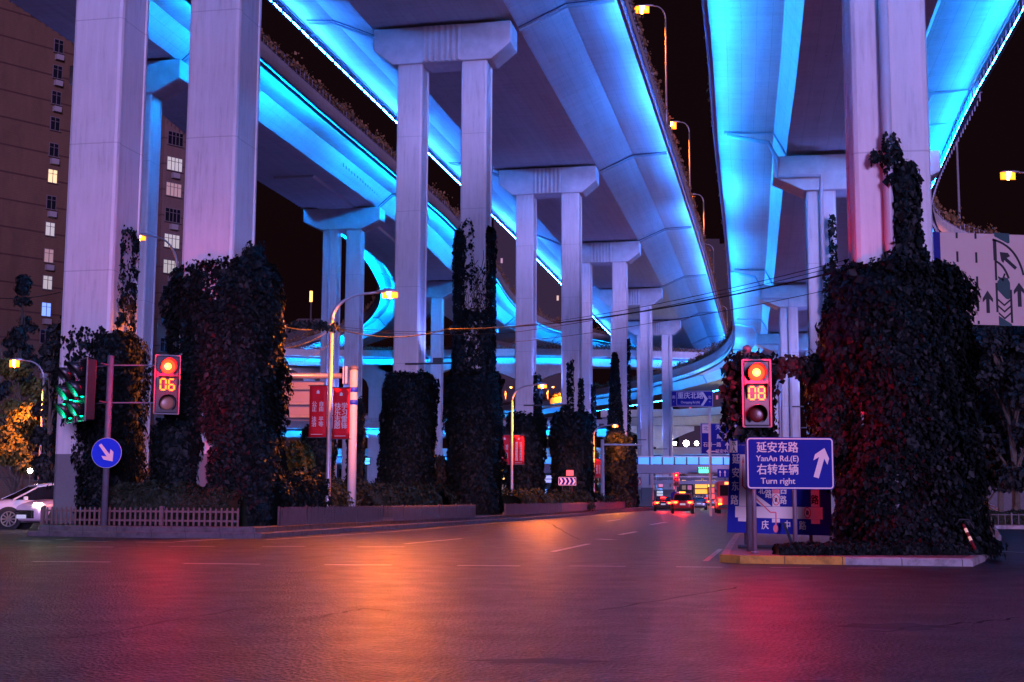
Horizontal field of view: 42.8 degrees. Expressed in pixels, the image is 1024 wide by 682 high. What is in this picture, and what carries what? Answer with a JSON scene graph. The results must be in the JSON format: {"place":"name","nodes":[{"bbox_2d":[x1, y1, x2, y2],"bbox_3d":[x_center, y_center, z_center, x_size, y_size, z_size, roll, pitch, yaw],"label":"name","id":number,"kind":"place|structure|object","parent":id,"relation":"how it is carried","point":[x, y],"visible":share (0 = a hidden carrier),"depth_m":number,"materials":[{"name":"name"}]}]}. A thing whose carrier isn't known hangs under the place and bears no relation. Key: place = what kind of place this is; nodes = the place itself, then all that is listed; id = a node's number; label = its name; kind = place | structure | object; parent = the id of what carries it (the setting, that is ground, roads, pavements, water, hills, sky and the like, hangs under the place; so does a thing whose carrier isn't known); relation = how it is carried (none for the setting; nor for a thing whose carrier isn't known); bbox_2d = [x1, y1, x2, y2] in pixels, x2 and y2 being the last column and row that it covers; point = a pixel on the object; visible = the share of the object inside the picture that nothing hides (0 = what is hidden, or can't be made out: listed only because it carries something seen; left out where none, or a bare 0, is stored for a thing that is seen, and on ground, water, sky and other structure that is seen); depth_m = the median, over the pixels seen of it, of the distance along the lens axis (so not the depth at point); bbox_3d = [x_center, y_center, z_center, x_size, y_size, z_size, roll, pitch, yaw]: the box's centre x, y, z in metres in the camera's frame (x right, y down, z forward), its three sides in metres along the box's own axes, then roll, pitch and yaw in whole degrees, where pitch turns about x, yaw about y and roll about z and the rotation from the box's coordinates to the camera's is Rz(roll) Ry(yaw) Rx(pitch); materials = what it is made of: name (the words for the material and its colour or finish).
{"place":"outdoors","nodes":[
{"label":"outdoors","id":0,"kind":"place"},
{"bbox_2d":[54,367,82,423],"bbox_3d":[-14.023,1.655,41.209,0.798,1.880,0.814,6,-9,-39],"label":"traffic signal","id":1,"kind":"object","parent":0,"point":[63,391],"visible":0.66,"depth_m":41.08,"materials":[{"name":"black"}]},
{"bbox_2d":[68,506,652,526],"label":"soil","id":2,"kind":"structure","parent":0,"point":[385,518],"depth_m":69.02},
{"bbox_2d":[95,355,154,525],"bbox_3d":[-12.079,3.057,40.290,2.852,5.290,1.012,-1,-7,14],"label":"signal pole","id":3,"kind":"object","parent":2,"relation":"on","point":[110,365],"visible":0.89,"depth_m":40.52,"materials":[{"name":"metal"}]},
{"bbox_2d":[64,357,96,421],"bbox_3d":[-13.251,1.484,39.926,0.826,1.947,0.842,5,-8,-35],"label":"traffic signal","id":4,"kind":"object","parent":3,"relation":"attached to","point":[82,389],"visible":1,"depth_m":39.78,"materials":[{"name":"black"}]},
{"bbox_2d":[91,438,121,467],"bbox_3d":[-12.481,3.444,40.204,0.930,0.930,0.050,0,-7,0],"label":"arrow sign","id":5,"kind":"object","parent":3,"relation":"attached to","point":[106,452],"visible":1,"depth_m":40.19,"materials":[{"name":"blue metal"}]},
{"bbox_2d":[153,354,180,414],"bbox_3d":[-10.629,1.336,40.322,0.796,1.846,0.756,3,-7,-23],"label":"traffic signal","id":6,"kind":"object","parent":3,"relation":"attached to","point":[167,378],"visible":1,"depth_m":40.38,"materials":[{"name":"black"}]},
{"bbox_2d":[100,479,246,526],"bbox_3d":[-10.723,5.173,41.774,4.603,1.575,1.832,-1,-7,8],"label":"hedge","id":7,"kind":"object","parent":2,"relation":"on","point":[152,494],"visible":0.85,"depth_m":41.13,"materials":[{"name":"green plant"}]},
{"bbox_2d":[279,437,316,475],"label":"hedge","id":8,"kind":"object","parent":2,"relation":"on","point":[303,453],"visible":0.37,"depth_m":62.30,"materials":[{"name":"green plant"}]},
{"bbox_2d":[268,466,332,525],"bbox_3d":[-7.742,5.226,44.183,2.212,2.098,3.304,-2,-7,18],"label":"hedge","id":9,"kind":"object","parent":2,"relation":"on","point":[296,489],"visible":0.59,"depth_m":43.89,"materials":[{"name":"green plant"}]},
{"bbox_2d":[300,424,338,482],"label":"ivy","id":10,"kind":"object","parent":2,"relation":"on","point":[318,446],"visible":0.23,"depth_m":76.90,"materials":[{"name":"green plant"}]},
{"bbox_2d":[282,365,358,505],"bbox_3d":[-10.217,4.296,55.946,7.210,6.579,0.630,0,-7,0],"label":"sign gantry","id":11,"kind":"object","parent":2,"relation":"on","point":[299,407],"visible":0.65,"depth_m":56.10,"materials":[{"name":"metal"}]},
{"bbox_2d":[345,396,365,484],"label":"ivy","id":12,"kind":"object","parent":2,"relation":"on","point":[361,447],"visible":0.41,"depth_m":79.55,"materials":[{"name":"green plant"}]},
{"bbox_2d":[325,288,397,505],"bbox_3d":[-5.763,2.415,49.965,2.703,8.934,0.372,-1,-7,7],"label":"street lamp","id":13,"kind":"object","parent":2,"relation":"on","point":[389,293],"visible":0.95,"depth_m":50.14,"materials":[{"name":"metal"}]},
{"bbox_2d":[287,318,339,333],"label":"ivy","id":14,"kind":"object","parent":13,"relation":"attached to","point":[320,325],"visible":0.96,"depth_m":47.38,"materials":[{"name":"green plant"}]},
{"bbox_2d":[307,385,327,437],"bbox_3d":[-7.447,2.700,50.117,0.820,2.030,0.063,-1,-7,11],"label":"banner","id":15,"kind":"object","parent":13,"relation":"attached to","point":[318,411],"visible":1,"depth_m":50.12,"materials":[{"name":"red fabric"}]},
{"bbox_2d":[331,387,351,439],"bbox_3d":[-6.530,2.763,49.923,0.800,2.000,0.063,-1,-7,11],"label":"banner","id":16,"kind":"object","parent":13,"relation":"attached to","point":[341,415],"visible":1,"depth_m":49.92,"materials":[{"name":"red fabric"}]},
{"bbox_2d":[337,272,832,337],"bbox_3d":[1.415,-0.977,40.648,2.636,1.412,25.518,5,-8,-34],"label":"overhead cable","id":17,"kind":"object","parent":13,"relation":"attached to","point":[612,315],"visible":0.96,"depth_m":37.55,"materials":[{"name":"black plastic"}]},
{"bbox_2d":[337,259,846,331],"bbox_3d":[1.667,-1.097,40.831,3.216,1.207,25.512,5,-8,-34],"label":"overhead cable","id":18,"kind":"object","parent":13,"relation":"attached to","point":[611,312],"visible":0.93,"depth_m":38.41,"materials":[{"name":"black plastic"}]},
{"bbox_2d":[315,476,458,516],"bbox_3d":[-6.162,7.648,63.664,3.956,1.998,29.160,-1,-7,13],"label":"hedge","id":19,"kind":"object","parent":2,"relation":"on","point":[370,494],"visible":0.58,"depth_m":62.38,"materials":[{"name":"green plant"}]},
{"bbox_2d":[510,383,546,495],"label":"street lamp","id":20,"kind":"object","parent":2,"relation":"on","point":[542,385],"visible":0.91,"depth_m":89.30,"materials":[{"name":"metal"}]},
{"bbox_2d":[513,435,524,464],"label":"banner","id":21,"kind":"object","parent":20,"relation":"attached to","point":[518,449],"visible":1,"depth_m":89.24,"materials":[{"name":"red fabric"}]},
{"bbox_2d":[499,488,595,511],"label":"hedge","id":22,"kind":"object","parent":2,"relation":"on","point":[537,495],"visible":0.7,"depth_m":91.43,"materials":[{"name":"green plant"}]},
{"bbox_2d":[594,492,638,507],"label":"hedge","id":23,"kind":"object","parent":2,"relation":"on","point":[627,500],"visible":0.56,"depth_m":124.95,"materials":[{"name":"green plant"}]},
{"bbox_2d":[0,506,1023,681],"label":"road","id":24,"kind":"structure","parent":0,"point":[445,617],"depth_m":14.73,"materials":[{"name":"asphalt"}]},
{"bbox_2d":[0,274,46,493],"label":"conifer tree","id":25,"kind":"object","parent":24,"relation":"on","point":[14,342],"visible":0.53,"depth_m":98.50,"materials":[{"name":"green plant"}]},
{"bbox_2d":[0,483,53,528],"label":"car","id":26,"kind":"object","parent":24,"relation":"on","point":[9,504],"visible":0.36,"depth_m":48.57,"materials":[{"name":"white paint"}]},
{"bbox_2d":[0,357,57,490],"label":"broadleaf tree","id":27,"kind":"object","parent":24,"relation":"on","point":[12,454],"visible":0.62,"depth_m":82.34,"materials":[{"name":"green plant"}]},
{"bbox_2d":[15,496,52,528],"bbox_3d":[-17.129,6.376,50.295,2.160,1.793,4.715,-3,-7,24],"label":"car","id":28,"kind":"object","parent":24,"relation":"on","point":[29,511],"visible":0.26,"depth_m":48.21,"materials":[{"name":"grey paint"}]},
{"bbox_2d":[0,0,73,498],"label":"apartment building","id":29,"kind":"structure","parent":24,"relation":"on","point":[36,59],"depth_m":144.88,"materials":[{"name":"beige brick"}]},
{"bbox_2d":[28,323,60,483],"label":"broadleaf tree","id":30,"kind":"object","parent":24,"relation":"on","point":[41,462],"visible":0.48,"depth_m":69.76,"materials":[{"name":"green plant"}]},
{"bbox_2d":[69,59,188,481],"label":"viaduct pier","id":31,"kind":"structure","parent":24,"relation":"on","point":[166,80],"depth_m":81.53,"materials":[{"name":"paint"}]},
{"bbox_2d":[9,0,636,350],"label":"viaduct deck","id":32,"kind":"structure","parent":31,"relation":"on","point":[305,127],"depth_m":104.78,"materials":[{"name":"concrete"}]},
{"bbox_2d":[261,28,608,334],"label":"parapet plants","id":33,"kind":"object","parent":32,"relation":"on","point":[343,107],"visible":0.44,"depth_m":105.99,"materials":[{"name":"green plant"}]},
{"bbox_2d":[53,0,261,523],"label":"viaduct pier","id":34,"kind":"structure","parent":24,"relation":"on","point":[105,177],"depth_m":44.24,"materials":[{"name":"paint"}]},
{"bbox_2d":[45,225,153,524],"bbox_3d":[-14.268,1.168,44.403,3.813,10.407,3.600,-1,-7,12],"label":"ivy","id":35,"kind":"object","parent":34,"relation":"attached to","point":[127,430],"visible":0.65,"depth_m":43.55,"materials":[{"name":"green plant"}]},
{"bbox_2d":[147,240,293,525],"bbox_3d":[-9.642,1.383,43.702,4.600,9.933,3.660,0,-7,0],"label":"ivy","id":36,"kind":"object","parent":34,"relation":"attached to","point":[232,337],"visible":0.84,"depth_m":42.53,"materials":[{"name":"green plant"}]},
{"bbox_2d":[148,115,185,480],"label":"apartment building","id":37,"kind":"structure","parent":24,"relation":"on","point":[171,186],"depth_m":149.48,"materials":[{"name":"concrete"}]},
{"bbox_2d":[303,207,384,483],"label":"viaduct pier","id":38,"kind":"structure","parent":24,"relation":"on","point":[355,225],"depth_m":122.89,"materials":[{"name":"paint"}]},
{"bbox_2d":[27,509,667,538],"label":"kerb","id":39,"kind":"structure","parent":24,"relation":"on","point":[258,535],"depth_m":40.45,"materials":[{"name":"concrete"}]},
{"bbox_2d":[39,505,652,532],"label":"planter wall","id":40,"kind":"structure","parent":39,"relation":"on","point":[67,527],"depth_m":40.48,"materials":[{"name":"concrete"}]},
{"bbox_2d":[40,506,238,526],"bbox_3d":[-11.642,5.425,40.561,6.846,0.597,0.219,-1,-7,14],"label":"picket fence","id":41,"kind":"object","parent":40,"relation":"on","point":[45,510],"visible":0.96,"depth_m":40.41,"materials":[{"name":"paint"}]},
{"bbox_2d":[277,504,475,525],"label":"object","id":42,"kind":"structure","parent":40,"relation":"on","point":[290,516],"depth_m":47.99,"materials":[{"name":"grey stone"}]},
{"bbox_2d":[504,501,624,514],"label":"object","id":43,"kind":"structure","parent":40,"relation":"on","point":[522,508],"depth_m":81.37,"materials":[{"name":"white paint"}]},
{"bbox_2d":[362,365,392,487],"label":"arched pier","id":44,"kind":"structure","parent":24,"relation":"on","point":[373,376],"depth_m":215.34,"materials":[{"name":"concrete"}]},
{"bbox_2d":[425,281,453,455],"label":"viaduct pier","id":45,"kind":"structure","parent":24,"relation":"on","point":[438,293],"depth_m":164.53,"materials":[{"name":"paint"}]},
{"bbox_2d":[273,163,430,349],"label":"viaduct deck","id":46,"kind":"structure","parent":45,"relation":"on","point":[316,192],"depth_m":151.67,"materials":[{"name":"concrete"}]},
{"bbox_2d":[374,21,516,375],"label":"viaduct pier","id":47,"kind":"structure","parent":24,"relation":"on","point":[476,54],"depth_m":75.23,"materials":[{"name":"paint"}]},
{"bbox_2d":[375,368,440,491],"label":"ivy","id":48,"kind":"object","parent":47,"relation":"attached to","point":[408,425],"visible":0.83,"depth_m":73.30,"materials":[{"name":"green plant"}]},
{"bbox_2d":[442,218,507,514],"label":"ivy","id":49,"kind":"object","parent":47,"relation":"attached to","point":[476,470],"visible":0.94,"depth_m":72.88,"materials":[{"name":"green plant"}]},
{"bbox_2d":[33,512,1006,567],"bbox_3d":[-0.652,9.639,69.893,26.041,0.001,92.800,0,-7,0],"label":"road marking","id":50,"kind":"object","parent":24,"relation":"on","point":[713,554],"visible":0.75,"depth_m":32.39,"materials":[{"name":"paint"}]},
{"bbox_2d":[494,213,560,447],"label":"tower building","id":51,"kind":"structure","parent":24,"relation":"on","point":[548,294],"depth_m":344.13,"materials":[{"name":"grey"}]},
{"bbox_2d":[495,364,560,379],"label":"arched pier","id":52,"kind":"structure","parent":24,"relation":"on","point":[544,371],"depth_m":213.97,"materials":[{"name":"concrete"}]},
{"bbox_2d":[281,417,609,437],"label":"viaduct deck","id":53,"kind":"structure","parent":52,"relation":"on","point":[293,429],"depth_m":214.63,"materials":[{"name":"concrete"}]},
{"bbox_2d":[278,345,708,369],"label":"viaduct deck","id":54,"kind":"structure","parent":52,"relation":"on","point":[601,358],"depth_m":217.47,"materials":[{"name":"concrete"}]},
{"bbox_2d":[284,340,714,351],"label":"parapet plants","id":55,"kind":"object","parent":54,"relation":"on","point":[537,346],"visible":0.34,"depth_m":217.05,"materials":[{"name":"green plant"}]},
{"bbox_2d":[66,520,1017,638],"bbox_3d":[0.741,6.905,47.047,9.428,0.001,71.679,0,-7,0],"label":"tar seam","id":56,"kind":"object","parent":24,"relation":"on","point":[899,629],"visible":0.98,"depth_m":13.63,"materials":[{"name":"black"}]},
{"bbox_2d":[499,166,598,415],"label":"viaduct pier","id":57,"kind":"structure","parent":24,"relation":"on","point":[570,187],"depth_m":107.78,"materials":[{"name":"paint"}]},
{"bbox_2d":[503,372,548,495],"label":"ivy","id":58,"kind":"object","parent":57,"relation":"attached to","point":[529,474],"visible":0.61,"depth_m":105.96,"materials":[{"name":"green plant"}]},
{"bbox_2d":[547,359,595,501],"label":"ivy","id":59,"kind":"object","parent":57,"relation":"attached to","point":[570,445],"visible":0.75,"depth_m":105.23,"materials":[{"name":"green plant"}]},
{"bbox_2d":[582,241,640,442],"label":"viaduct pier","id":60,"kind":"structure","parent":24,"relation":"on","point":[619,256],"depth_m":139.28,"materials":[{"name":"paint"}]},
{"bbox_2d":[267,0,727,351],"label":"viaduct deck","id":61,"kind":"structure","parent":60,"relation":"on","point":[573,83],"depth_m":97.29,"materials":[{"name":"concrete"}]},
{"bbox_2d":[634,4,667,125],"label":"street lamp","id":62,"kind":"object","parent":61,"relation":"on","point":[643,8],"visible":0.91,"depth_m":103.56,"materials":[{"name":"metal"}]},
{"bbox_2d":[629,0,728,331],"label":"parapet plants","id":63,"kind":"object","parent":61,"relation":"on","point":[645,44],"visible":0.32,"depth_m":112.72,"materials":[{"name":"green plant"}]},
{"bbox_2d":[590,383,599,493],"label":"ivy","id":64,"kind":"object","parent":60,"relation":"attached to","point":[593,403],"visible":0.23,"depth_m":138.44,"materials":[{"name":"green plant"}]},
{"bbox_2d":[604,338,639,506],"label":"ivy","id":65,"kind":"object","parent":60,"relation":"attached to","point":[620,471],"visible":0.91,"depth_m":137.00,"materials":[{"name":"green plant"}]},
{"bbox_2d":[599,288,662,505],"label":"viaduct pier","id":66,"kind":"structure","parent":24,"relation":"on","point":[640,297],"depth_m":169.50,"materials":[{"name":"paint"}]},
{"bbox_2d":[628,320,680,504],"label":"viaduct pier","id":67,"kind":"structure","parent":24,"relation":"on","point":[665,330],"depth_m":200.51,"materials":[{"name":"paint"}]},
{"bbox_2d":[629,426,693,498],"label":"arched pier","id":68,"kind":"structure","parent":24,"relation":"on","point":[678,431],"depth_m":213.47,"materials":[{"name":"concrete"}]},
{"bbox_2d":[337,447,728,463],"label":"viaduct deck","id":69,"kind":"structure","parent":68,"relation":"on","point":[685,451],"depth_m":206.39,"materials":[{"name":"concrete"}]},
{"bbox_2d":[670,492,694,513],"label":"car","id":70,"kind":"object","parent":24,"relation":"on","point":[682,501],"visible":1,"depth_m":108.26,"materials":[{"name":"red paint"}]},
{"bbox_2d":[671,391,712,515],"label":"road sign","id":71,"kind":"object","parent":24,"relation":"on","point":[691,398],"visible":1,"depth_m":95.16,"materials":[{"name":"blue"}]},
{"bbox_2d":[465,623,950,681],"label":"oil stain","id":72,"kind":"object","parent":24,"relation":"on","point":[896,626],"visible":1,"depth_m":10.16,"materials":[{"name":"liquid"}]},
{"bbox_2d":[700,423,739,453],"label":"road sign","id":73,"kind":"object","parent":24,"relation":"on","point":[719,445],"visible":0.38,"depth_m":98.82,"materials":[{"name":"blue"}]},
{"bbox_2d":[714,481,728,513],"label":"bus","id":74,"kind":"object","parent":24,"relation":"on","point":[721,494],"visible":0.45,"depth_m":110.00,"materials":[{"name":"red paint"}]},
{"bbox_2d":[734,322,807,436],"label":"viaduct pier","id":75,"kind":"structure","parent":24,"relation":"on","point":[770,343],"depth_m":139.27,"materials":[{"name":"paint"}]},
{"bbox_2d":[727,133,940,513],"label":"viaduct pier","id":76,"kind":"structure","parent":24,"relation":"on","point":[817,183],"depth_m":66.80,"materials":[{"name":"paint"}]},
{"bbox_2d":[821,214,837,310],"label":"ivy","id":77,"kind":"object","parent":76,"relation":"attached to","point":[831,233],"visible":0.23,"depth_m":65.92,"materials":[{"name":"green plant"}]},
{"bbox_2d":[928,76,992,254],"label":"viaduct deck","id":78,"kind":"structure","parent":76,"relation":"on","point":[945,106],"depth_m":66.01,"materials":[{"name":"concrete"}]},
{"bbox_2d":[933,191,999,233],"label":"parapet plants","id":79,"kind":"object","parent":78,"relation":"on","point":[947,216],"visible":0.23,"depth_m":97.28,"materials":[{"name":"green plant"}]},
{"bbox_2d":[721,526,1000,566],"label":"kerb","id":80,"kind":"structure","parent":24,"relation":"on","point":[972,560],"depth_m":25.02,"materials":[{"name":"concrete"}]},
{"bbox_2d":[719,554,844,564],"bbox_3d":[5.235,4.262,25.455,2.425,0.154,0.487,-2,-7,18],"label":"yellow kerb paint","id":81,"kind":"object","parent":80,"relation":"on","point":[770,559],"visible":1,"depth_m":25.34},
{"bbox_2d":[933,232,1023,325],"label":"lane board","id":82,"kind":"object","parent":24,"relation":"on","point":[992,265],"visible":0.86,"depth_m":48.68,"materials":[{"name":"beige"}]},
{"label":"arched pier","id":83,"kind":"object","parent":24,"relation":"on","visible":0},
{"bbox_2d":[601,407,737,425],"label":"viaduct deck","id":84,"kind":"structure","parent":83,"relation":"on","point":[691,417],"depth_m":210.97,"materials":[{"name":"concrete"}]},
{"bbox_2d":[544,456,728,473],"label":"footbridge","id":85,"kind":"object","parent":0,"point":[666,469],"visible":0.42,"depth_m":149.41,"materials":[{"name":"paint"}]},
{"bbox_2d":[255,0,1023,447],"label":"sky","id":86,"kind":"structure","parent":0,"point":[992,141],"materials":[{"name":"black"}]},
{"bbox_2d":[599,476,728,483],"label":"footbridge","id":87,"kind":"object","parent":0,"point":[666,480],"visible":0.38,"depth_m":185.01,"materials":[{"name":"paint"}]},
{"bbox_2d":[729,525,993,557],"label":"pavement","id":88,"kind":"structure","parent":0,"point":[767,539],"depth_m":31.86,"materials":[{"name":"concrete"}]},
{"bbox_2d":[742,345,752,551],"bbox_3d":[5.081,2.245,27.678,0.184,4.387,0.504,2,-7,-15],"label":"signal pole","id":89,"kind":"object","parent":88,"relation":"on","point":[749,536],"visible":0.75,"depth_m":27.62,"materials":[{"name":"metal"}]},
{"bbox_2d":[741,359,771,427],"bbox_3d":[5.145,1.090,27.395,0.613,1.440,0.606,0,-7,0],"label":"traffic signal","id":90,"kind":"object","parent":89,"relation":"attached to","point":[756,399],"visible":1,"depth_m":27.45,"materials":[{"name":"black"}]},
{"bbox_2d":[718,348,815,442],"bbox_3d":[5.466,1.201,27.958,2.172,2.153,0.751,0,-7,0],"label":"ivy","id":91,"kind":"object","parent":89,"relation":"attached to","point":[797,368],"visible":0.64,"depth_m":27.89,"materials":[{"name":"green plant"}]},
{"bbox_2d":[727,440,831,548],"bbox_3d":[6.130,3.455,29.603,2.424,2.454,1.080,0,-7,0],"label":"route board","id":92,"kind":"object","parent":88,"relation":"on","point":[774,508],"visible":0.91,"depth_m":29.96,"materials":[{"name":"blue"}]},
{"bbox_2d":[746,437,833,553],"bbox_3d":[5.683,3.151,26.672,1.800,2.356,0.172,0,-7,0],"label":"road sign","id":93,"kind":"object","parent":88,"relation":"on","point":[794,464],"visible":1,"depth_m":26.69,"materials":[{"name":"blue"}]},
{"bbox_2d":[771,540,983,554],"bbox_3d":[7.375,4.177,26.347,4.299,0.346,0.693,1,-7,-7],"label":"hedge","id":94,"kind":"object","parent":88,"relation":"on","point":[877,547],"visible":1,"depth_m":26.10,"materials":[{"name":"green plant"}]},
{"bbox_2d":[842,0,933,511],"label":"viaduct pier","id":95,"kind":"structure","parent":88,"relation":"on","point":[885,66],"depth_m":28.64,"materials":[{"name":"paint"}]},
{"bbox_2d":[364,0,1023,420],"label":"viaduct deck","id":96,"kind":"structure","parent":95,"relation":"on","point":[776,72],"depth_m":62.02,"materials":[{"name":"concrete"}]},
{"bbox_2d":[382,36,732,411],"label":"parapet plants","id":97,"kind":"object","parent":96,"relation":"on","point":[658,370],"visible":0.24,"depth_m":195.37,"materials":[{"name":"green plant"}]},
{"bbox_2d":[800,131,1007,559],"bbox_3d":[8.361,0.137,28.643,4.027,9.201,3.502,0,-7,0],"label":"ivy","id":98,"kind":"object","parent":95,"relation":"attached to","point":[894,356],"visible":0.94,"depth_m":27.59,"materials":[{"name":"green plant"}]},
{"bbox_2d":[975,383,1023,510],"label":"building","id":99,"kind":"structure","parent":0,"point":[1007,501],"depth_m":148.93,"materials":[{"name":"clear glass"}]},
{"label":"pavement","id":100,"kind":"structure","parent":0,"visible":0},
{"bbox_2d":[730,271,806,436],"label":"viaduct pier","id":101,"kind":"structure","parent":100,"relation":"on","point":[789,308],"depth_m":107.38,"materials":[{"name":"paint"}]},
{"bbox_2d":[965,325,1023,509],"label":"broadleaf tree","id":102,"kind":"object","parent":100,"relation":"on","point":[992,340],"visible":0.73,"depth_m":61.49,"materials":[{"name":"green plant"}]},
{"bbox_2d":[969,343,1023,502],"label":"broadleaf tree","id":103,"kind":"object","parent":100,"relation":"on","point":[991,481],"visible":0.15,"depth_m":65.11,"materials":[{"name":"green plant"}]},
{"bbox_2d":[981,508,1023,524],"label":"fence","id":104,"kind":"object","parent":100,"relation":"on","point":[1002,518],"visible":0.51,"depth_m":59.57,"materials":[{"name":"grey metal"}]},
{"label":"ground","id":105,"kind":"structure","parent":0,"visible":0},
{"bbox_2d":[673,239,736,480],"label":"tower building","id":106,"kind":"structure","parent":105,"relation":"on","point":[720,270],"depth_m":424.75,"materials":[{"name":"grey"}]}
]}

